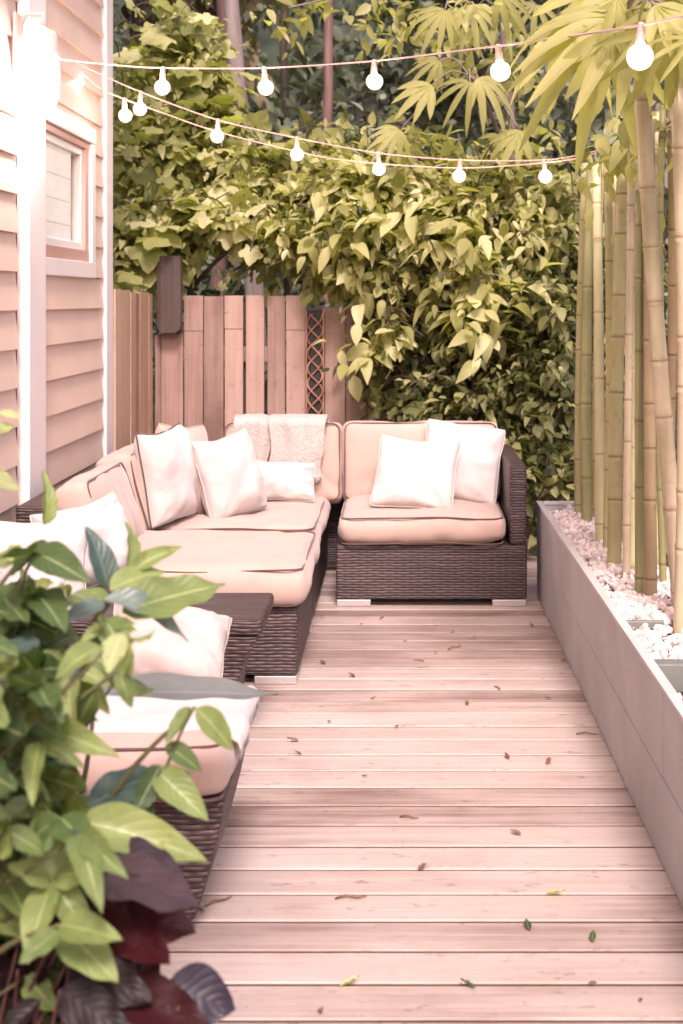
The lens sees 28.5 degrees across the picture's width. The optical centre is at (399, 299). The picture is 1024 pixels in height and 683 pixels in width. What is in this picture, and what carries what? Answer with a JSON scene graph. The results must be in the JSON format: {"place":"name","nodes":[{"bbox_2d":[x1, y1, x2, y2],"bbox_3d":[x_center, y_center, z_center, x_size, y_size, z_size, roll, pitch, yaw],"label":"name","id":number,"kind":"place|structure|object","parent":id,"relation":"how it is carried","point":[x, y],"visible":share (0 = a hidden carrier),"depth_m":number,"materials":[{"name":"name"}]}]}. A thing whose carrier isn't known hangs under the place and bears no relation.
{"place":"outdoors","nodes":[
{"label":"outdoors","id":0,"kind":"place"},
{"bbox_2d":[0,521,87,610],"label":"throw pillow","id":1,"kind":"object","parent":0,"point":[72,537],"visible":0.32,"depth_m":4.37,"materials":[{"name":"white fabric"}]},
{"bbox_2d":[0,0,112,521],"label":"house","id":2,"kind":"structure","parent":0,"point":[56,278],"depth_m":5.86,"materials":[{"name":"paint"}]},
{"bbox_2d":[13,12,60,110],"bbox_3d":[-1.393,-0.918,5.160,0.172,0.380,0.136,0,0,0],"label":"wall lantern","id":3,"kind":"object","parent":2,"relation":"attached to","point":[42,56],"depth_m":5.12,"materials":[{"name":"metal"}]},
{"bbox_2d":[46,107,95,277],"bbox_3d":[-1.526,-0.465,5.960,0.108,0.720,1.070,0,0,0],"label":"window","id":4,"kind":"structure","parent":2,"relation":"in","point":[70,143],"depth_m":6.11,"materials":[{"name":"paint"}]},
{"bbox_2d":[80,70,596,168],"bbox_3d":[-0.283,-0.868,6.515,2.409,0.398,0.732,0,0,0],"label":"string light","id":5,"kind":"object","parent":2,"relation":"hanging from","point":[124,115],"visible":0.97,"depth_m":6.63,"materials":[{"name":"plastic"}]},
{"bbox_2d":[61,15,682,93],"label":"string light","id":6,"kind":"object","parent":2,"relation":"hanging from","point":[639,56],"visible":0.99,"depth_m":4.46,"materials":[{"name":"plastic"}]},
{"bbox_2d":[76,63,670,181],"bbox_3d":[0.293,-0.814,5.755,3.355,0.569,1.738,0,0,41],"label":"string light","id":7,"kind":"object","parent":2,"relation":"hanging from","point":[297,153],"visible":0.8,"depth_m":6.52,"materials":[{"name":"plastic"}]},
{"bbox_2d":[113,0,667,399],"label":"hill","id":8,"kind":"structure","parent":0,"point":[269,45],"depth_m":26.01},
{"bbox_2d":[153,400,676,488],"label":"ground","id":9,"kind":"structure","parent":0,"point":[366,420],"depth_m":17.43,"materials":[{"name":"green plant"}]},
{"bbox_2d":[113,289,152,451],"bbox_3d":[-1.502,0.757,7.430,0.076,1.626,1.060,0,0,0],"label":"wooden fence","id":10,"kind":"object","parent":9,"relation":"on","point":[132,364],"visible":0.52,"depth_m":7.30,"materials":[{"name":"brown wood"}]},
{"bbox_2d":[113,0,304,238],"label":"forest tree","id":11,"kind":"object","parent":9,"relation":"on","point":[150,17],"visible":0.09,"depth_m":12.33,"materials":[{"name":"green plant"}]},
{"bbox_2d":[211,0,228,421],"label":"forest tree","id":12,"kind":"object","parent":9,"relation":"on","point":[222,265],"visible":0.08,"depth_m":11.35,"materials":[{"name":"red plant"}]},
{"bbox_2d":[113,0,355,333],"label":"climbing vine","id":13,"kind":"object","parent":9,"relation":"on","point":[164,165],"visible":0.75,"depth_m":8.20,"materials":[{"name":"green plant"}]},
{"bbox_2d":[113,0,365,407],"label":"forest tree","id":14,"kind":"object","parent":9,"relation":"on","point":[282,112],"visible":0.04,"depth_m":14.63,"materials":[{"name":"green plant"}]},
{"bbox_2d":[223,0,266,413],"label":"forest tree","id":15,"kind":"object","parent":9,"relation":"on","point":[232,16],"visible":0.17,"depth_m":10.34,"materials":[{"name":"brown plant"}]},
{"bbox_2d":[183,94,410,422],"bbox_3d":[-0.804,-0.068,11.538,2.219,3.382,2.561,0,0,-34],"label":"forest tree","id":16,"kind":"object","parent":9,"relation":"on","point":[288,124],"depth_m":11.29,"materials":[{"name":"green plant"}]},
{"bbox_2d":[319,0,332,413],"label":"forest tree","id":17,"kind":"object","parent":9,"relation":"on","point":[328,76],"visible":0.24,"depth_m":10.56,"materials":[{"name":"red plant"}]},
{"bbox_2d":[155,295,573,536],"bbox_3d":[-0.210,0.771,8.081,2.520,1.598,0.169,0,0,0],"label":"wooden fence","id":18,"kind":"object","parent":9,"relation":"on","point":[244,354],"visible":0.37,"depth_m":8.00,"materials":[{"name":"brown wood"}]},
{"bbox_2d":[157,256,182,333],"bbox_3d":[-1.365,-0.028,7.937,0.154,0.465,0.098,0,0,0],"label":"post stub","id":19,"kind":"object","parent":18,"relation":"attached to","point":[169,294],"visible":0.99,"depth_m":7.89,"materials":[{"name":"brown wood"}]},
{"bbox_2d":[306,310,323,413],"bbox_3d":[-0.507,0.640,7.998,0.110,1.160,0.044,0,0,0],"label":"trellis strip","id":20,"kind":"object","parent":18,"relation":"attached to","point":[314,366],"visible":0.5,"depth_m":8.00,"materials":[{"name":"brown wood"}]},
{"bbox_2d":[206,0,576,389],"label":"forest tree","id":21,"kind":"object","parent":9,"relation":"on","point":[241,290],"visible":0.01,"depth_m":14.89,"materials":[{"name":"green plant"}]},
{"bbox_2d":[113,0,676,414],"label":"wood","id":22,"kind":"object","parent":9,"relation":"on","point":[301,74],"visible":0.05,"depth_m":19.27,"materials":[{"name":"green plant"}]},
{"bbox_2d":[153,251,676,469],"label":"undergrowth","id":23,"kind":"object","parent":9,"relation":"on","point":[213,292],"visible":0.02,"depth_m":10.22,"materials":[{"name":"green plant"}]},
{"bbox_2d":[305,0,530,184],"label":"forest tree","id":24,"kind":"object","parent":9,"relation":"on","point":[348,67],"visible":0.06,"depth_m":16.45,"materials":[{"name":"green plant"}]},
{"bbox_2d":[250,0,592,420],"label":"fan leaf tree","id":25,"kind":"object","parent":9,"relation":"on","point":[423,93],"visible":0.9,"depth_m":7.58,"materials":[{"name":"green plant"}]},
{"bbox_2d":[255,91,604,401],"bbox_3d":[0.080,0.147,7.856,2.277,2.854,1.299,0,0,21],"label":"shrub","id":26,"kind":"object","parent":9,"relation":"on","point":[430,195],"visible":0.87,"depth_m":7.59,"materials":[{"name":"green plant"}]},
{"bbox_2d":[263,0,603,302],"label":"forest tree","id":27,"kind":"object","parent":9,"relation":"on","point":[392,92],"visible":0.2,"depth_m":12.79,"materials":[{"name":"green plant"}]},
{"bbox_2d":[320,142,676,554],"bbox_3d":[0.733,0.324,7.752,2.367,2.501,1.368,0,0,14],"label":"shrub","id":28,"kind":"object","parent":9,"relation":"on","point":[541,454],"visible":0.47,"depth_m":7.49,"materials":[{"name":"green plant"}]},
{"bbox_2d":[427,0,667,258],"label":"forest tree","id":29,"kind":"object","parent":9,"relation":"on","point":[540,74],"visible":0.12,"depth_m":11.10,"materials":[{"name":"green plant"}]},
{"bbox_2d":[505,0,682,245],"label":"fan leaf tree","id":30,"kind":"object","parent":9,"relation":"on","point":[599,62],"visible":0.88,"depth_m":3.76,"materials":[{"name":"green plant"}]},
{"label":"deck joists","id":31,"kind":"structure","parent":9,"relation":"on","visible":0},
{"bbox_2d":[160,546,682,1023],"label":"deck","id":32,"kind":"structure","parent":31,"relation":"on","point":[312,831],"depth_m":3.49,"materials":[{"name":"wood"}]},
{"bbox_2d":[32,729,244,920],"bbox_3d":[-0.930,1.109,3.165,1.120,0.618,0.528,0,0,0],"label":"sofa section","id":33,"kind":"object","parent":32,"relation":"on","point":[215,780],"visible":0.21,"depth_m":2.95,"materials":[{"name":"fabric"}]},
{"bbox_2d":[88,685,258,758],"bbox_3d":[-0.792,0.984,3.186,0.896,0.088,0.401,0,0,0],"label":"throw blanket","id":34,"kind":"object","parent":33,"relation":"on","point":[144,714],"visible":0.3,"depth_m":3.08,"materials":[{"name":"white fabric"}]},
{"bbox_2d":[43,593,273,683],"bbox_3d":[-0.858,1.208,4.365,0.857,0.425,0.402,0,0,0],"label":"side table","id":35,"kind":"object","parent":32,"relation":"on","point":[248,613],"visible":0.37,"depth_m":4.20,"materials":[{"name":"wicker"}]},
{"bbox_2d":[16,462,319,683],"bbox_3d":[-0.877,1.044,5.336,1.086,0.748,0.907,0,0,0],"label":"sofa section","id":36,"kind":"object","parent":32,"relation":"on","point":[279,565],"visible":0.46,"depth_m":4.98,"materials":[{"name":"fabric"}]},
{"bbox_2d":[29,492,127,587],"bbox_3d":[-1.125,0.882,4.846,0.297,0.333,0.333,0,0,31],"label":"throw pillow","id":37,"kind":"object","parent":36,"relation":"on","point":[104,518],"visible":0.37,"depth_m":4.80,"materials":[{"name":"white fabric"}]},
{"bbox_2d":[75,422,342,626],"bbox_3d":[-0.855,1.020,6.423,1.130,0.795,1.395,0,0,0],"label":"sofa section","id":38,"kind":"object","parent":32,"relation":"on","point":[320,515],"visible":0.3,"depth_m":6.15,"materials":[{"name":"fabric"}]},
{"bbox_2d":[133,423,196,529],"bbox_3d":[-1.032,0.774,5.919,0.215,0.435,0.365,0,0,35],"label":"throw pillow","id":39,"kind":"object","parent":38,"relation":"on","point":[165,460],"visible":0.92,"depth_m":5.81,"materials":[{"name":"white fabric"}]},
{"bbox_2d":[155,423,207,513],"bbox_3d":[-0.980,0.774,6.081,0.177,0.450,0.381,0,0,23],"label":"throw pillow","id":40,"kind":"object","parent":38,"relation":"on","point":[197,432],"visible":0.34,"depth_m":6.08,"materials":[{"name":"beige fabric"}]},
{"bbox_2d":[192,428,266,518],"bbox_3d":[-0.780,0.799,6.121,0.368,0.412,0.230,0,0,-38],"label":"throw pillow","id":41,"kind":"object","parent":38,"relation":"on","point":[231,480],"visible":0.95,"depth_m":6.03,"materials":[{"name":"white fabric"}]},
{"bbox_2d":[232,413,329,482],"bbox_3d":[-0.603,0.762,6.802,0.479,0.364,0.261,0,0,0],"label":"throw blanket","id":42,"kind":"object","parent":38,"relation":"on","point":[299,438],"visible":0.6,"depth_m":6.70,"materials":[{"name":"white fabric"}]},
{"bbox_2d":[257,460,314,501],"bbox_3d":[-0.584,0.880,6.521,0.345,0.200,0.171,0,0,0],"label":"throw pillow","id":43,"kind":"object","parent":38,"relation":"on","point":[288,481],"visible":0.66,"depth_m":6.48,"materials":[{"name":"white fabric"}]},
{"bbox_2d":[204,896,231,906],"bbox_3d":[-0.427,1.413,3.155,0.076,0.010,0.009,0,0,-38],"label":"twig","id":44,"kind":"object","parent":32,"relation":"on","point":[210,902],"visible":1,"depth_m":3.15,"materials":[{"name":"brown wood"}]},
{"bbox_2d":[340,975,359,985],"bbox_3d":[-0.104,1.409,2.776,0.044,0.015,0.019,0,0,-33],"label":"fallen leaf","id":45,"kind":"object","parent":32,"relation":"on","point":[347,981],"visible":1,"depth_m":2.78,"materials":[{"name":"yellow plant"}]},
{"bbox_2d":[335,894,366,898],"bbox_3d":[-0.117,1.413,3.174,0.076,0.010,0.010,0,0,0],"label":"twig","id":46,"kind":"object","parent":32,"relation":"on","point":[344,895],"visible":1,"depth_m":3.17,"materials":[{"name":"brown wood"}]},
{"bbox_2d":[400,814,418,817],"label":"twig","id":47,"kind":"object","parent":32,"relation":"on","point":[408,816],"visible":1,"depth_m":3.67,"materials":[{"name":"brown wood"}]},
{"bbox_2d":[418,862,426,869],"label":"fallen leaf","id":48,"kind":"object","parent":32,"relation":"on","point":[422,865],"visible":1,"depth_m":3.34,"materials":[{"name":"brown plant"}]},
{"bbox_2d":[336,420,526,605],"bbox_3d":[0.140,1.017,6.637,0.897,0.802,0.965,0,0,0],"label":"sofa section","id":49,"kind":"object","parent":32,"relation":"on","point":[462,549],"visible":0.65,"depth_m":6.20,"materials":[{"name":"wicker"}]},
{"bbox_2d":[370,435,460,507],"bbox_3d":[0.075,0.831,6.454,0.409,0.335,0.264,0,0,12],"label":"throw pillow","id":50,"kind":"object","parent":49,"relation":"on","point":[414,474],"visible":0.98,"depth_m":6.39,"materials":[{"name":"white fabric"}]},
{"bbox_2d":[425,419,504,503],"bbox_3d":[0.303,0.805,6.660,0.452,0.415,0.239,0,0,0],"label":"throw pillow","id":51,"kind":"object","parent":49,"relation":"on","point":[477,467],"visible":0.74,"depth_m":6.61,"materials":[{"name":"white fabric"}]},
{"bbox_2d":[460,978,474,987],"bbox_3d":[0.140,1.410,2.768,0.035,0.012,0.015,0,0,35],"label":"fallen leaf","id":52,"kind":"object","parent":32,"relation":"on","point":[468,982],"visible":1,"depth_m":2.77,"materials":[{"name":"green plant"}]},
{"bbox_2d":[511,829,520,833],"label":"fallen leaf","id":53,"kind":"object","parent":32,"relation":"on","point":[516,831],"visible":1,"depth_m":3.56,"materials":[{"name":"brown plant"}]},
{"bbox_2d":[524,918,531,929],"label":"fallen leaf","id":54,"kind":"object","parent":32,"relation":"on","point":[527,923],"visible":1,"depth_m":3.03,"materials":[{"name":"green plant"}]},
{"bbox_2d":[546,889,565,893],"bbox_3d":[0.370,1.408,3.189,0.049,0.017,0.022,0,0,0],"label":"fallen leaf","id":55,"kind":"object","parent":32,"relation":"on","point":[553,891],"visible":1,"depth_m":3.19,"materials":[{"name":"yellow plant"}]},
{"bbox_2d":[576,731,597,734],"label":"twig","id":56,"kind":"object","parent":32,"relation":"on","point":[587,733],"visible":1,"depth_m":4.37,"materials":[{"name":"brown wood"}]},
{"bbox_2d":[589,930,595,941],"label":"fallen leaf","id":57,"kind":"object","parent":32,"relation":"on","point":[592,935],"visible":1,"depth_m":2.97,"materials":[{"name":"green plant"}]},
{"bbox_2d":[536,501,682,907],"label":"planter","id":58,"kind":"object","parent":32,"relation":"on","point":[631,687],"visible":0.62,"depth_m":3.96,"materials":[{"name":"grey concrete"}]},
{"bbox_2d":[574,163,587,514],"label":"bamboo pole","id":59,"kind":"object","parent":58,"relation":"in","point":[577,474],"visible":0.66,"depth_m":6.27,"materials":[{"name":"green plant"}]},
{"bbox_2d":[580,169,592,521],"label":"bamboo pole","id":60,"kind":"object","parent":58,"relation":"in","point":[586,411],"visible":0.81,"depth_m":6.07,"materials":[{"name":"green plant"}]},
{"bbox_2d":[591,163,604,541],"bbox_3d":[0.833,0.254,5.624,0.052,1.676,0.191,0,0,0],"label":"bamboo pole","id":61,"kind":"object","parent":58,"relation":"in","point":[599,375],"visible":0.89,"depth_m":5.61,"materials":[{"name":"plant"}]},
{"bbox_2d":[592,160,603,516],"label":"bamboo pole","id":62,"kind":"object","parent":58,"relation":"in","point":[593,449],"visible":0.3,"depth_m":6.19,"materials":[{"name":"green plant"}]},
{"bbox_2d":[601,164,601,198],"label":"bamboo pole","id":63,"kind":"object","parent":58,"relation":"in","point":[601,181],"visible":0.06,"depth_m":6.04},
{"bbox_2d":[603,163,612,547],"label":"bamboo pole","id":64,"kind":"object","parent":58,"relation":"in","point":[608,226],"visible":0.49,"depth_m":5.39,"materials":[{"name":"green plant"}]},
{"bbox_2d":[549,504,682,698],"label":"gravel","id":65,"kind":"structure","parent":58,"relation":"in","point":[629,601],"depth_m":4.59,"materials":[{"name":"white gravel"}]},
{"bbox_2d":[607,173,626,564],"bbox_3d":[0.833,0.254,5.125,0.063,1.677,0.215,0,0,21],"label":"bamboo pole","id":66,"kind":"object","parent":58,"relation":"in","point":[614,495],"visible":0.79,"depth_m":5.10,"materials":[{"name":"green plant"}]},
{"bbox_2d":[612,176,623,542],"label":"bamboo pole","id":67,"kind":"object","parent":58,"relation":"in","point":[613,206],"visible":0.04,"depth_m":5.56,"materials":[{"name":"green plant"}]},
{"bbox_2d":[622,151,634,577],"bbox_3d":[0.829,0.253,4.860,0.031,1.676,0.115,0,0,23],"label":"bamboo pole","id":68,"kind":"object","parent":58,"relation":"in","point":[626,526],"visible":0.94,"depth_m":4.85,"materials":[{"name":"green plant"}]},
{"bbox_2d":[626,153,638,571],"bbox_3d":[0.858,0.227,4.923,0.060,1.727,0.105,0,0,21],"label":"bamboo pole","id":69,"kind":"object","parent":58,"relation":"in","point":[632,560],"visible":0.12,"depth_m":4.89,"materials":[{"name":"plant"}]},
{"bbox_2d":[634,190,643,593],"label":"bamboo pole","id":70,"kind":"object","parent":58,"relation":"in","point":[639,469],"visible":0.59,"depth_m":4.60,"materials":[{"name":"green plant"}]},
{"bbox_2d":[643,119,657,595],"bbox_3d":[0.850,0.236,4.559,0.047,1.710,0.120,0,0,5],"label":"bamboo pole","id":71,"kind":"object","parent":58,"relation":"in","point":[650,529],"visible":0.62,"depth_m":4.53,"materials":[{"name":"plant"}]},
{"bbox_2d":[633,79,676,607],"bbox_3d":[0.840,0.195,4.288,0.219,1.796,0.061,0,0,-24],"label":"bamboo pole","id":72,"kind":"object","parent":58,"relation":"in","point":[658,347],"visible":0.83,"depth_m":4.26,"materials":[{"name":"plant"}]},
{"bbox_2d":[652,112,663,564],"bbox_3d":[0.971,0.194,5.050,0.051,1.793,0.132,0,0,6],"label":"bamboo pole","id":73,"kind":"object","parent":58,"relation":"in","point":[656,141],"visible":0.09,"depth_m":5.00,"materials":[{"name":"green plant"}]},
{"bbox_2d":[656,105,666,581],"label":"bamboo pole","id":74,"kind":"object","parent":58,"relation":"in","point":[662,561],"visible":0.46,"depth_m":4.74,"materials":[{"name":"plant"}]},
{"bbox_2d":[665,110,676,564],"bbox_3d":[1.017,0.198,5.050,0.061,1.791,0.338,0,0,4],"label":"bamboo pole","id":75,"kind":"object","parent":58,"relation":"in","point":[672,335],"visible":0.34,"depth_m":5.00,"materials":[{"name":"plant"}]},
{"bbox_2d":[670,79,682,633],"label":"bamboo pole","id":76,"kind":"object","parent":58,"relation":"in","point":[676,109],"visible":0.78,"depth_m":4.07,"materials":[{"name":"plant"}]},
{"bbox_3d":[-0.990,1.212,3.725,0.790,0.355,0.540,0,0,0],"label":"bench","id":77,"kind":"object","parent":32,"relation":"on","visible":0},
{"bbox_2d":[113,603,231,676],"bbox_3d":[-0.626,0.923,3.599,0.318,0.268,0.284,0,0,0],"label":"throw pillow","id":78,"kind":"object","parent":77,"relation":"on","point":[201,651],"visible":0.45,"depth_m":3.50,"materials":[{"name":"white cotton"}]},
{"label":"soil bed","id":79,"kind":"structure","parent":0,"visible":0},
{"bbox_2d":[0,409,232,1023],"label":"leafy plant","id":80,"kind":"object","parent":79,"relation":"on","point":[61,840],"visible":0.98,"depth_m":1.95,"materials":[{"name":"green plant"}]},
{"bbox_2d":[0,836,235,1023],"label":"dark leaf plant","id":81,"kind":"object","parent":79,"relation":"on","point":[145,917],"visible":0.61,"depth_m":1.84,"materials":[{"name":"plant"}]},
{"bbox_2d":[79,672,277,794],"bbox_3d":[-0.507,1.094,2.620,0.561,0.756,0.169,0,0,-40],"label":"silver leaf plant","id":82,"kind":"object","parent":79,"relation":"on","point":[170,686],"visible":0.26,"depth_m":2.66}
]}

